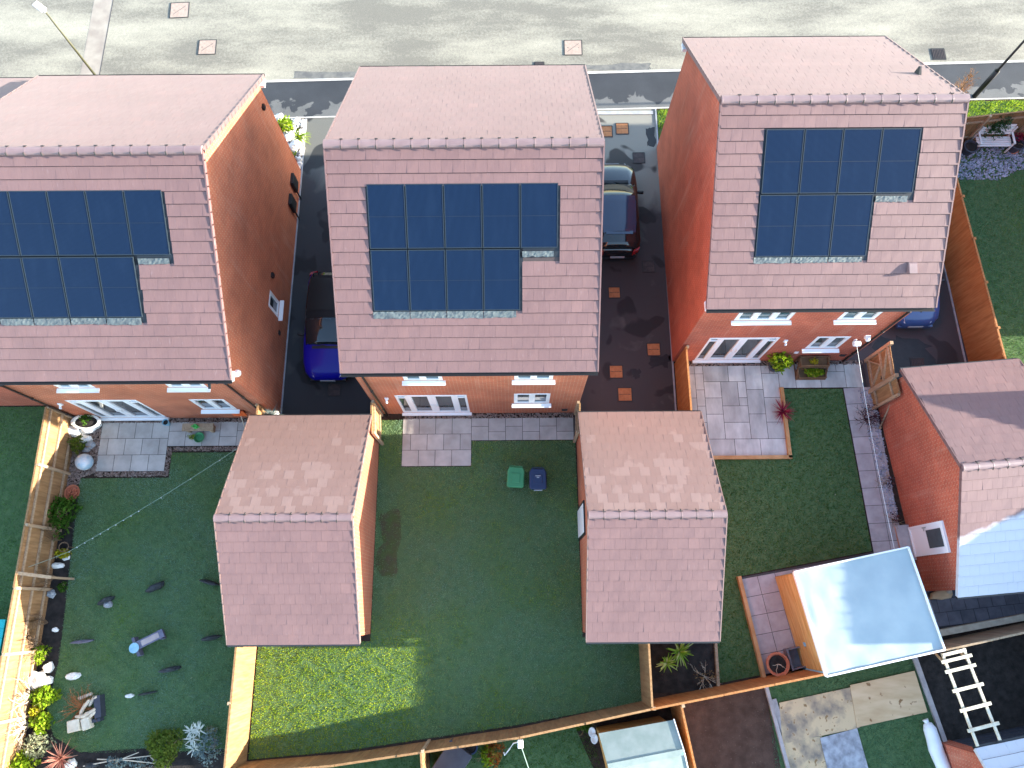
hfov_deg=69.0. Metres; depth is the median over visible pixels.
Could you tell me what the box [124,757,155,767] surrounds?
shrub
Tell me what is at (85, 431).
rock
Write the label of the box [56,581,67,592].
shrub
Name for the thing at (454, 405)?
french door
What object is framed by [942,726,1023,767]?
brick garage
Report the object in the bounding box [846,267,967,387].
driveway
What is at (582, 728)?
shrub
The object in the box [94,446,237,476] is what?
gravel
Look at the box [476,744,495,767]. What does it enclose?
shrub
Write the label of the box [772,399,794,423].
cordyline
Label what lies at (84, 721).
log pile
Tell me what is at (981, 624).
timber edging
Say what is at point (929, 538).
back door
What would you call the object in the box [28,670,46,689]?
rock
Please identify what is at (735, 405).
patio
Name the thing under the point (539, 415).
gravel
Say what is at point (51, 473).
wooden fence
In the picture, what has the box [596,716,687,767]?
garden shed
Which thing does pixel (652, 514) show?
brick garage
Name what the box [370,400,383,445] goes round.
wooden fence
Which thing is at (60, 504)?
shrub
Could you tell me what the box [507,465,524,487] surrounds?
wheelie bin
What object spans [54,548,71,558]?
shrub
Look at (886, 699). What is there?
plywood sheet
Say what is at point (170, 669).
standing slate
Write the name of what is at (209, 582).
standing slate
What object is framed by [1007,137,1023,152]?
plant pot
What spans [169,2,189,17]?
manhole cover
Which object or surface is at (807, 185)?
brick house
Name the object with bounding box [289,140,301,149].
rock
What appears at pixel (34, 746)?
shrub
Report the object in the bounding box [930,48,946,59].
drain grate
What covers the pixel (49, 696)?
shrub
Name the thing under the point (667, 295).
drive edging
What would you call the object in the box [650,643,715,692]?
mulch bed
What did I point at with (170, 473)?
grass
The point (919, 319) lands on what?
parked car
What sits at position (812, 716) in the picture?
plywood sheet
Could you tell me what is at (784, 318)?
window
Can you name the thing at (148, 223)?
brick house
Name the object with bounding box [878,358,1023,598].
brick garage
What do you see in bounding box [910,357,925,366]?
drain grate
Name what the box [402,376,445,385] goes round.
window
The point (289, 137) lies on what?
rock
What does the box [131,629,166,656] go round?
slate seat
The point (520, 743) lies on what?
washing line post
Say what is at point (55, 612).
soil bed
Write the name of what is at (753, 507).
lawn
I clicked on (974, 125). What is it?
wooden fence
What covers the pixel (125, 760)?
dead branches
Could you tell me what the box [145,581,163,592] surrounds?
standing slate
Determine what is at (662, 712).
shed plot
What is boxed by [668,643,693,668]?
yucca
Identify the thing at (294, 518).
brick garage
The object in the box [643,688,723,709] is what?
wooden fence
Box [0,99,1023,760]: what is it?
garden ground
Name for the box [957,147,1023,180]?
gravel
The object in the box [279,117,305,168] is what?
cobbles
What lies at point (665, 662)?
yucca
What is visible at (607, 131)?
manhole cover
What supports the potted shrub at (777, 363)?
on the patio at (735, 405)
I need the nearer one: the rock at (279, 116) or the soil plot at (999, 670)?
the soil plot at (999, 670)
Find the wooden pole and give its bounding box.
[879,404,889,428]
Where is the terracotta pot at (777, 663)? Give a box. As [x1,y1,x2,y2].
[766,652,789,675]
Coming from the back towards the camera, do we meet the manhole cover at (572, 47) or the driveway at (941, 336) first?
the manhole cover at (572, 47)
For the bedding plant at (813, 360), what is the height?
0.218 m
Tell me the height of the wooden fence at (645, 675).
1.865 m
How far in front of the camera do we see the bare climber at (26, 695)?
23.12 m
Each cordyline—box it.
[40,738,77,767]
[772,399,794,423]
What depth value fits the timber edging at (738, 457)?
25.83 m
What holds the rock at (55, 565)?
on the soil bed at (55, 612)
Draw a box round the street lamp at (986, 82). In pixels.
[972,40,1023,97]
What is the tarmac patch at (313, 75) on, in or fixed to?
on the road
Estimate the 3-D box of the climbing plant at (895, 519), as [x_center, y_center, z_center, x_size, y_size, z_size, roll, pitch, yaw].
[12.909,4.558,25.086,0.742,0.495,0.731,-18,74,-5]
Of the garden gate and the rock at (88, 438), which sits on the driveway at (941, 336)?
the garden gate
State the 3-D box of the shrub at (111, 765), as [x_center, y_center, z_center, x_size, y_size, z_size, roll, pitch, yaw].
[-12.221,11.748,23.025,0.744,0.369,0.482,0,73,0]
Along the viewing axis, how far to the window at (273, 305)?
26.18 m
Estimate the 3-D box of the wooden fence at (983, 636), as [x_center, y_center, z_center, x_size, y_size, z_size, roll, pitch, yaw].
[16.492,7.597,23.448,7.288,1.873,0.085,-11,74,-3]
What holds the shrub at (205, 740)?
on the lawn at (199, 619)
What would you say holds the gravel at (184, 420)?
on the garden ground at (656, 695)
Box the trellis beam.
[17,571,74,579]
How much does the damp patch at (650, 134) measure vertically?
0.001 m
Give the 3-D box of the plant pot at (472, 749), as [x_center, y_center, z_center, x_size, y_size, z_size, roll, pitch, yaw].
[-1.274,11.268,23.163,0.432,0.340,0.425,0,73,0]
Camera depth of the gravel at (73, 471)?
25.90 m
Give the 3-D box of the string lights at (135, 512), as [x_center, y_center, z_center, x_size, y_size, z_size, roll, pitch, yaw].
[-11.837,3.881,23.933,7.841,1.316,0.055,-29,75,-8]
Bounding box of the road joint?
[99,1,112,74]
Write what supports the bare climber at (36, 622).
on the soil bed at (55, 612)
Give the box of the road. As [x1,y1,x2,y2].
[0,0,1023,79]
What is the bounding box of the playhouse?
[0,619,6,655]
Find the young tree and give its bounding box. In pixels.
[955,68,979,93]
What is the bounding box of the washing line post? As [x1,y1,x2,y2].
[503,737,528,767]
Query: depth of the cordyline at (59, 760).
22.74 m
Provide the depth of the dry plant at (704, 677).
23.72 m
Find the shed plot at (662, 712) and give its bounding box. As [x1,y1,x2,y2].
[576,708,668,767]
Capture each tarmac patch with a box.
[294,71,355,78]
[586,63,650,70]
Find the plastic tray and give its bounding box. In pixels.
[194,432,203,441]
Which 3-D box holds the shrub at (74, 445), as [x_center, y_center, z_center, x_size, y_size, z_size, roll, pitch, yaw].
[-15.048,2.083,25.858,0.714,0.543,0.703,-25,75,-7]
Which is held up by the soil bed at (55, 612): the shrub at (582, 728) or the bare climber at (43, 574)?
the bare climber at (43, 574)
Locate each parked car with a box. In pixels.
[297,271,347,381]
[602,163,643,260]
[895,279,945,327]
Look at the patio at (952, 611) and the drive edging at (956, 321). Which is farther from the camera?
the drive edging at (956, 321)
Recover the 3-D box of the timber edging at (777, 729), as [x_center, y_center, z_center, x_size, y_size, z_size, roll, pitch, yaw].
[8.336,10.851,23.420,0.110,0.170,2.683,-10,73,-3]
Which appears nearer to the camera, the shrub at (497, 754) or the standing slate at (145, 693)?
the shrub at (497, 754)
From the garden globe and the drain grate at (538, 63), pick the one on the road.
the drain grate at (538, 63)
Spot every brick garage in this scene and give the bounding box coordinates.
[213,414,378,646]
[577,410,727,643]
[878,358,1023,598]
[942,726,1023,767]
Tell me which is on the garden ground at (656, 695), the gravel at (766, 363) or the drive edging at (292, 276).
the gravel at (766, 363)
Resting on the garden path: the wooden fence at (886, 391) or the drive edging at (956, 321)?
the wooden fence at (886, 391)
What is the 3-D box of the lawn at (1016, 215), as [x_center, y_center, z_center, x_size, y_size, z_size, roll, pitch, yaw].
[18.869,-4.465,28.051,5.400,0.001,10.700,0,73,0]
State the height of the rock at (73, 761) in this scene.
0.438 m
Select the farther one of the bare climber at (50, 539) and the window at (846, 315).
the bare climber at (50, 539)
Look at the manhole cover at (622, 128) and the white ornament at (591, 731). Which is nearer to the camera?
the white ornament at (591, 731)
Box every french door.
[65,400,168,420]
[394,395,471,415]
[692,337,779,362]
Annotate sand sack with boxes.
[929,590,952,599]
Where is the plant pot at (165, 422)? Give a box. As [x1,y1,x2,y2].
[162,419,170,425]
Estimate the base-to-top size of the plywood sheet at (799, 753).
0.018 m
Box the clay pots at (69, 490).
[64,485,79,499]
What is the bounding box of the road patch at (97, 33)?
[80,0,112,74]
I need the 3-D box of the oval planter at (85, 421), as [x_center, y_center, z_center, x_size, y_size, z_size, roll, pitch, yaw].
[-14.799,1.333,25.945,1.026,0.788,0.532,0,73,0]
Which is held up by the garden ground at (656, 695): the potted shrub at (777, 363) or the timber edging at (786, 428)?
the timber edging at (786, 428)
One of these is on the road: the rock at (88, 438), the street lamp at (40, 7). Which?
the street lamp at (40, 7)
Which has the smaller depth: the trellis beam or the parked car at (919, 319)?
the trellis beam
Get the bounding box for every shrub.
[6,749,41,767]
[20,733,56,759]
[28,684,61,709]
[28,705,42,718]
[28,711,54,735]
[30,644,51,665]
[47,494,82,540]
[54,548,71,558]
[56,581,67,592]
[67,435,90,454]
[105,755,129,767]
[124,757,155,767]
[143,727,185,767]
[191,728,221,766]
[205,725,218,735]
[277,114,296,132]
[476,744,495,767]
[484,742,505,767]
[574,723,592,734]
[765,351,793,374]
[854,404,883,432]
[1011,131,1023,144]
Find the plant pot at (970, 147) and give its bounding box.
[961,140,978,155]
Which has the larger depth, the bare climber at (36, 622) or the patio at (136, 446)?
the patio at (136, 446)
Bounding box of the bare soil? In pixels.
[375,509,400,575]
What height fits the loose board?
0.050 m
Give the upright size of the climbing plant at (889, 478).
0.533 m
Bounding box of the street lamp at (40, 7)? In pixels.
[32,1,95,74]
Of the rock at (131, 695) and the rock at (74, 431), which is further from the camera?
the rock at (74, 431)
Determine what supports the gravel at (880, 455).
on the garden path
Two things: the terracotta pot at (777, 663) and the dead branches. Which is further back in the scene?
the terracotta pot at (777, 663)
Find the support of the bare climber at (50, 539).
on the soil bed at (55, 612)
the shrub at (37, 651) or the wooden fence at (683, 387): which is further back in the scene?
the wooden fence at (683, 387)
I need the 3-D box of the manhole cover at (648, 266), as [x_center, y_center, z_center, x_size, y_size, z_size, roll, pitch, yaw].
[5.144,-4.423,28.059,0.490,0.016,0.490,0,73,0]
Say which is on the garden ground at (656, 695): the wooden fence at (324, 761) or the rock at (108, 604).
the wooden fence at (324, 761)
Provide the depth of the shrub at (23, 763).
22.88 m
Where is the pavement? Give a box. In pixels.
[261,62,1023,116]
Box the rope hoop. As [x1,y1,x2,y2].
[58,542,73,551]
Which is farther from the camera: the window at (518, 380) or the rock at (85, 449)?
the rock at (85, 449)
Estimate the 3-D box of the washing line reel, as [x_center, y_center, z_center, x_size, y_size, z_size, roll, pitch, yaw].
[11.614,1.902,23.912,0.226,0.355,7.033,-2,73,-1]
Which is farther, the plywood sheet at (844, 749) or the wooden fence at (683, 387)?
the wooden fence at (683, 387)
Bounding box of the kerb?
[266,60,1023,82]
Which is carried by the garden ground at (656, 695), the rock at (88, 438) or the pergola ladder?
the rock at (88, 438)
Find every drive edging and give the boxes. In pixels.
[280,119,306,413]
[598,111,652,114]
[655,109,676,409]
[943,265,965,361]
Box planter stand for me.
[794,356,829,379]
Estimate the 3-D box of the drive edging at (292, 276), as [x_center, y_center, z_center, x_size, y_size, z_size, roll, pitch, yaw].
[-8.232,-4.475,28.115,0.055,0.070,12.913,0,73,0]
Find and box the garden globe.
[75,453,93,469]
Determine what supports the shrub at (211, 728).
on the lawn at (199, 619)
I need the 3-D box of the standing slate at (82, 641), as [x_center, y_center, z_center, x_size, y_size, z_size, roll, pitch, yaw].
[-13.926,8.354,24.165,0.828,0.518,0.112,-6,73,-2]
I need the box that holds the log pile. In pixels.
[58,683,105,732]
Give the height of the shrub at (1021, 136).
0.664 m
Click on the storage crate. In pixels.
(791, 654)
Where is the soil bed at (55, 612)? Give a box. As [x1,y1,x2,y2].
[22,498,224,767]
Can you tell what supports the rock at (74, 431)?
on the garden ground at (656, 695)
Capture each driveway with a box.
[282,118,370,425]
[574,109,674,420]
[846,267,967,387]
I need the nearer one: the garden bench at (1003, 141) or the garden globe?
the garden globe
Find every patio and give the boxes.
[96,422,246,471]
[401,417,574,465]
[689,364,866,455]
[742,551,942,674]
[925,590,1023,628]
[953,726,1023,746]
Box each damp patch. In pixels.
[646,127,655,146]
[872,335,935,379]
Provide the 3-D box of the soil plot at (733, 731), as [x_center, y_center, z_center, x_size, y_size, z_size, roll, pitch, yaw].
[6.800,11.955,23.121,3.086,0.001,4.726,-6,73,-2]
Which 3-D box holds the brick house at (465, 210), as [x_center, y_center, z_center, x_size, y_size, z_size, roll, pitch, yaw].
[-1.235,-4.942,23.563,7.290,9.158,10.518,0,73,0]
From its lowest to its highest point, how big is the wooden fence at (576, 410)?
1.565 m
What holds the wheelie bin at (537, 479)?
on the lawn at (402, 559)
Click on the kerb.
(666, 70)
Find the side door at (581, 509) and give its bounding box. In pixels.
[577,500,585,540]
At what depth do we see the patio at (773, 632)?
24.47 m
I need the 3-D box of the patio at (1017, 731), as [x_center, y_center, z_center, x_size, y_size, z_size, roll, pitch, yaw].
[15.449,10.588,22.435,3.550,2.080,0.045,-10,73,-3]
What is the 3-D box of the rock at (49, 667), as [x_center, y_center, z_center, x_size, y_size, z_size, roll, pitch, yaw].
[-14.864,9.096,23.930,0.289,0.432,0.342,0,73,0]
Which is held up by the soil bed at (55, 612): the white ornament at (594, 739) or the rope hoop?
the rope hoop
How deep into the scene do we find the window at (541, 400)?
25.03 m
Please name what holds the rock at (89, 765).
on the soil bed at (55, 612)
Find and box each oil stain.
[630,369,640,378]
[648,354,670,368]
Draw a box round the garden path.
[843,387,898,552]
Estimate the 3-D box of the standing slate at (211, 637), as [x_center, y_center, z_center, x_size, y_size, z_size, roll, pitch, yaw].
[-9.767,8.246,24.187,0.687,0.533,0.155,-13,74,-4]
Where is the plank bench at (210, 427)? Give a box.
[182,423,215,432]
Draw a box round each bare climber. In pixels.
[9,670,33,713]
[9,704,29,747]
[15,628,43,671]
[23,608,47,639]
[35,550,55,592]
[40,521,61,547]
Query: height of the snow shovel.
1.081 m
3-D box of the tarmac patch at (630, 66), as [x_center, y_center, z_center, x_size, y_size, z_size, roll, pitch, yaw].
[4.108,-13.098,30.790,3.318,0.001,0.402,0,73,0]
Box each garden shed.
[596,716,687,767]
[775,546,945,676]
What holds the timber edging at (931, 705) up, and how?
on the garden ground at (656, 695)
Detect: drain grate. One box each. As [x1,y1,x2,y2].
[534,62,543,64]
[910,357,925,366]
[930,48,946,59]
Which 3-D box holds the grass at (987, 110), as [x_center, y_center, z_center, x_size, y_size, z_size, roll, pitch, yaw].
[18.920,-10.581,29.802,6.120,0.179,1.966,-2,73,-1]
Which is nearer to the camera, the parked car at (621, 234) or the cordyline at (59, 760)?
the cordyline at (59, 760)
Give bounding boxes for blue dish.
[129,643,138,652]
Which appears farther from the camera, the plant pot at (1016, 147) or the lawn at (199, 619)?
the plant pot at (1016, 147)
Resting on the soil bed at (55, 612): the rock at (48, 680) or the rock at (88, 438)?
the rock at (48, 680)
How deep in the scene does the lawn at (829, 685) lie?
23.46 m
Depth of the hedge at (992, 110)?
30.07 m
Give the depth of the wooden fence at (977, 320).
26.63 m
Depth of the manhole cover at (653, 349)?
27.10 m
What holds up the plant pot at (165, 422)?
on the patio at (136, 446)
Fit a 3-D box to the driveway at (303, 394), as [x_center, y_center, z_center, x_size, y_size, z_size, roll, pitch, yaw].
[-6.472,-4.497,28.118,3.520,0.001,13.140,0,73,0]
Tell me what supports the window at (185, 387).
in the brick house at (148, 223)
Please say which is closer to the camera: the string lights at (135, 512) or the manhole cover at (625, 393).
the string lights at (135, 512)
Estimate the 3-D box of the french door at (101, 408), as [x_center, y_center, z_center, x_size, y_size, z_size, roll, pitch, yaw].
[-13.329,0.875,25.217,2.430,2.360,0.170,0,73,0]
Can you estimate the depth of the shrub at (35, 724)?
23.27 m
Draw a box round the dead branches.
[83,752,158,767]
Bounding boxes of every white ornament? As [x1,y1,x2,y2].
[588,727,595,737]
[591,734,597,743]
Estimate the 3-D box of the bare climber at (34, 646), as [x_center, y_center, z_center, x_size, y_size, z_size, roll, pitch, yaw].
[-15.130,8.328,23.499,0.244,1.443,1.486,0,73,0]
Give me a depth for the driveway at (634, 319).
27.59 m
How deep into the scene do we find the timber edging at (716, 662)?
23.90 m
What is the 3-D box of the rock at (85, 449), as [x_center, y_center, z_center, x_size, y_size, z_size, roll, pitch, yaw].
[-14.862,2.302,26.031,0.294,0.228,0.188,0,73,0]
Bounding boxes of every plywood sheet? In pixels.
[779,687,858,743]
[784,736,826,767]
[820,728,867,767]
[850,671,926,726]
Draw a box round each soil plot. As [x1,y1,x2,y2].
[683,688,780,767]
[918,634,1023,740]
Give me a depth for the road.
31.34 m
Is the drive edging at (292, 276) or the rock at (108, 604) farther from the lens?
the drive edging at (292, 276)
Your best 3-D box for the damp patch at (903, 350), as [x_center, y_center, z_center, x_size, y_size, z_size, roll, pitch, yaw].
[14.216,-0.892,26.984,2.259,0.001,1.914,0,73,0]
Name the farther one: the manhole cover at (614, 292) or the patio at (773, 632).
the manhole cover at (614, 292)
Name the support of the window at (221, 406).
in the brick house at (148, 223)
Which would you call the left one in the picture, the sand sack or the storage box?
the storage box
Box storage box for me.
[432,737,471,767]
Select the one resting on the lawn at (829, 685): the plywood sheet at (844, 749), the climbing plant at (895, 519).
the plywood sheet at (844, 749)
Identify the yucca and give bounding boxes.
[656,653,677,671]
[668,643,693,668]
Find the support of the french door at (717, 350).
in the brick house at (807, 185)
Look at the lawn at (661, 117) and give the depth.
29.95 m
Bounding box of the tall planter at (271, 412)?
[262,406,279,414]
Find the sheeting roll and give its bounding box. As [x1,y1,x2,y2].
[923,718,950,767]
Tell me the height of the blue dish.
0.035 m
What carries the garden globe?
on the gravel at (73, 471)
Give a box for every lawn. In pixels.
[0,407,44,619]
[47,477,234,751]
[169,452,235,477]
[248,420,641,759]
[328,754,420,767]
[430,728,592,767]
[657,110,667,136]
[714,389,871,682]
[768,659,935,767]
[958,147,1023,362]
[967,100,1023,116]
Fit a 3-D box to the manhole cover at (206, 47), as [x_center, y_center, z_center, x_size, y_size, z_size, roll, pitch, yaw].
[-12.720,-14.066,31.109,0.764,0.016,0.764,0,73,0]
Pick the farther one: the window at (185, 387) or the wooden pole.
the wooden pole
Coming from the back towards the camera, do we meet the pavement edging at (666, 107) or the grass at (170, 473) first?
the pavement edging at (666, 107)
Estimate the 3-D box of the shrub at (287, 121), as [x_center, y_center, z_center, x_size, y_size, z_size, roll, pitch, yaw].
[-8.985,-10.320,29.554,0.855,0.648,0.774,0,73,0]
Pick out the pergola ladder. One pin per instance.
(949, 671)
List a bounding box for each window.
[54,385,99,392]
[165,384,210,391]
[188,399,239,413]
[268,290,283,320]
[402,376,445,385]
[512,376,554,384]
[512,393,550,407]
[731,313,794,325]
[802,336,851,352]
[833,312,881,324]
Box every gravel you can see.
[67,421,102,496]
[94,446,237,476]
[102,417,247,423]
[405,412,573,419]
[688,360,862,365]
[858,390,897,514]
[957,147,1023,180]
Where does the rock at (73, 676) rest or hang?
on the lawn at (199, 619)
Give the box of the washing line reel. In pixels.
[852,339,893,545]
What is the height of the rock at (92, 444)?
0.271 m
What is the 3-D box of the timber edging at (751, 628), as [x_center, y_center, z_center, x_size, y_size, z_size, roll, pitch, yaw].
[7.775,7.880,24.276,0.120,0.250,3.170,-9,73,-3]
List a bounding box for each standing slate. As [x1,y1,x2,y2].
[71,639,93,643]
[97,596,114,604]
[138,691,156,695]
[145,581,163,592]
[158,666,180,672]
[199,579,219,584]
[201,635,221,640]
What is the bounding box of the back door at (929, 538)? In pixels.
[908,521,950,556]
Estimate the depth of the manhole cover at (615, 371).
26.86 m
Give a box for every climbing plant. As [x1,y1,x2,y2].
[874,471,894,491]
[883,511,904,531]
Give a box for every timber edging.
[713,455,792,459]
[713,643,719,685]
[736,576,765,677]
[764,687,789,767]
[779,387,791,457]
[912,657,946,741]
[939,613,1023,635]
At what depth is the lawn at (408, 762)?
23.19 m
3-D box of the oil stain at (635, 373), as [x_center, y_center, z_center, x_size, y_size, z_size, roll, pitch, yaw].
[4.456,-0.371,26.847,0.435,0.001,0.427,0,73,0]
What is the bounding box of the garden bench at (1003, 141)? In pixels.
[970,124,1017,152]
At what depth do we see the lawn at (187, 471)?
25.92 m
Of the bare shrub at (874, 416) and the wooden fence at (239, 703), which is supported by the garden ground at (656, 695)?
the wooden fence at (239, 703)
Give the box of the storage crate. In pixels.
[783,646,805,670]
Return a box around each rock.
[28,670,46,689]
[42,661,54,672]
[42,676,53,684]
[46,589,55,598]
[51,562,64,568]
[64,758,76,767]
[65,672,80,679]
[68,426,80,436]
[79,435,92,442]
[80,428,96,434]
[82,447,90,451]
[85,441,95,448]
[85,762,99,767]
[103,601,112,607]
[125,693,133,697]
[274,113,283,123]
[284,131,296,142]
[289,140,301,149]
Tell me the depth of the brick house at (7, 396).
24.96 m
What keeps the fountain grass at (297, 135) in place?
on the garden ground at (656, 695)
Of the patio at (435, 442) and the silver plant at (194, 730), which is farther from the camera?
the patio at (435, 442)
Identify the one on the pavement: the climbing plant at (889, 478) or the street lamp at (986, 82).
the street lamp at (986, 82)
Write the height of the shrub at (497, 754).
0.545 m
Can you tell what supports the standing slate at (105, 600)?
on the lawn at (199, 619)
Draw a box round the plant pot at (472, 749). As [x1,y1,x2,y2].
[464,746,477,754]
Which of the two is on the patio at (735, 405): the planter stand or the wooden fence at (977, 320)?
the planter stand
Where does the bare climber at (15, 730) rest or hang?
on the soil bed at (55, 612)
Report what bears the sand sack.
on the patio at (952, 611)
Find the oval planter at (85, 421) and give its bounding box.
[71,414,101,428]
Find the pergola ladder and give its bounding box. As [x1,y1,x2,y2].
[935,648,1000,745]
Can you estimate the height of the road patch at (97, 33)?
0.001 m
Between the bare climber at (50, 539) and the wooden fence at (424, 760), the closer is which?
the wooden fence at (424, 760)
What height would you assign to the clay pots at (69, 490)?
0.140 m
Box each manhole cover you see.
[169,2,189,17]
[198,39,216,54]
[327,383,340,395]
[564,40,582,54]
[601,126,612,136]
[608,287,620,297]
[609,365,623,378]
[615,123,628,133]
[617,387,632,401]
[632,152,644,162]
[642,261,654,272]
[646,343,660,355]
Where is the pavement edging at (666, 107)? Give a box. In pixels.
[286,97,1023,118]
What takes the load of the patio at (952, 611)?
on the garden ground at (656, 695)
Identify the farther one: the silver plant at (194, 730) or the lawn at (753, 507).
the lawn at (753, 507)
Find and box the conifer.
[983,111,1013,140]
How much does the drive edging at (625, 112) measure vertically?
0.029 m
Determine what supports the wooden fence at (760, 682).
on the garden ground at (656, 695)
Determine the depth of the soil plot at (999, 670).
23.80 m
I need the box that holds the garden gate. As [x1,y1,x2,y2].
[864,341,898,390]
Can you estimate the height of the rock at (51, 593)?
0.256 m
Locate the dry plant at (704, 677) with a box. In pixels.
[688,662,720,688]
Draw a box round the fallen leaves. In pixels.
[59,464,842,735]
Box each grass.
[169,452,233,477]
[293,129,309,144]
[967,100,1023,116]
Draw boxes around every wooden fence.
[0,406,74,767]
[223,647,256,767]
[236,753,347,767]
[255,404,265,414]
[335,728,519,766]
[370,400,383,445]
[420,739,430,767]
[519,701,650,738]
[573,401,580,442]
[639,644,654,707]
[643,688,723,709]
[670,704,695,767]
[674,345,691,409]
[710,669,823,695]
[868,376,900,409]
[942,622,1023,651]
[944,177,1006,361]
[963,110,1023,141]
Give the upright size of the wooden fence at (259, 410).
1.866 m
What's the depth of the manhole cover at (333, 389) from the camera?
26.68 m
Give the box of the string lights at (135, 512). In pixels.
[29,449,235,566]
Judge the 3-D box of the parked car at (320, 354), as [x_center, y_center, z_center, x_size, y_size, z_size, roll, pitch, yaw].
[-6.515,-2.171,26.601,2.096,1.561,4.140,0,73,0]
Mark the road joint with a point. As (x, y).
(106, 37)
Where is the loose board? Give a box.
[772,698,781,733]
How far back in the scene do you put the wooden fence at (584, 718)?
22.45 m
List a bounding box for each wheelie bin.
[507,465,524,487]
[529,467,546,490]
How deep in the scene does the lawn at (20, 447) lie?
25.78 m
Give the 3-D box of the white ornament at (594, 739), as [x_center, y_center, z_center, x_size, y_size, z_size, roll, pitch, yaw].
[2.516,10.933,23.084,0.225,0.690,0.292,0,73,0]
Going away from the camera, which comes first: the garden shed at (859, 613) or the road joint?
the garden shed at (859, 613)
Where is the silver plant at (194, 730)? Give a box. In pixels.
[183,721,205,756]
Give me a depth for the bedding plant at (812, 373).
26.45 m
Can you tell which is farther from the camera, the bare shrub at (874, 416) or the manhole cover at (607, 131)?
the manhole cover at (607, 131)
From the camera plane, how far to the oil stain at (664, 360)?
26.99 m
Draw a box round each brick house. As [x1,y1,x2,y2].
[0,73,301,420]
[0,77,42,405]
[323,64,604,415]
[657,36,969,362]
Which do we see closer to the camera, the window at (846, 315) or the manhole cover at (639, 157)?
the window at (846, 315)
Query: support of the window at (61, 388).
in the brick house at (148, 223)
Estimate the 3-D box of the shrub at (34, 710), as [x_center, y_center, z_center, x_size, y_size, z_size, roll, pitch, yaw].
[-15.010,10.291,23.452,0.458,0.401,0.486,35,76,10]
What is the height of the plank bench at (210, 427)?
0.400 m
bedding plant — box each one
[804,368,824,378]
[809,357,818,364]
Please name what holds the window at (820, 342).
in the brick house at (807, 185)
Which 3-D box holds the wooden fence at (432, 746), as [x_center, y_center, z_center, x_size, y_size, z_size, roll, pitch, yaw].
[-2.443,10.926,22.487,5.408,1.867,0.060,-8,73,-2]
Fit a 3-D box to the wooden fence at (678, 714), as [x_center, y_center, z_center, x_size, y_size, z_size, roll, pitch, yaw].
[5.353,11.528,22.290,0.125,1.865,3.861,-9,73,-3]
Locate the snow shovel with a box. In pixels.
[232,411,246,427]
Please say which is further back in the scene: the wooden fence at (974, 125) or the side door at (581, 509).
the wooden fence at (974, 125)
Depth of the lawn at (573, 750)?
23.26 m
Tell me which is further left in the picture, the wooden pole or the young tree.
the wooden pole
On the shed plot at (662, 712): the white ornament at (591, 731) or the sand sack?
the white ornament at (591, 731)

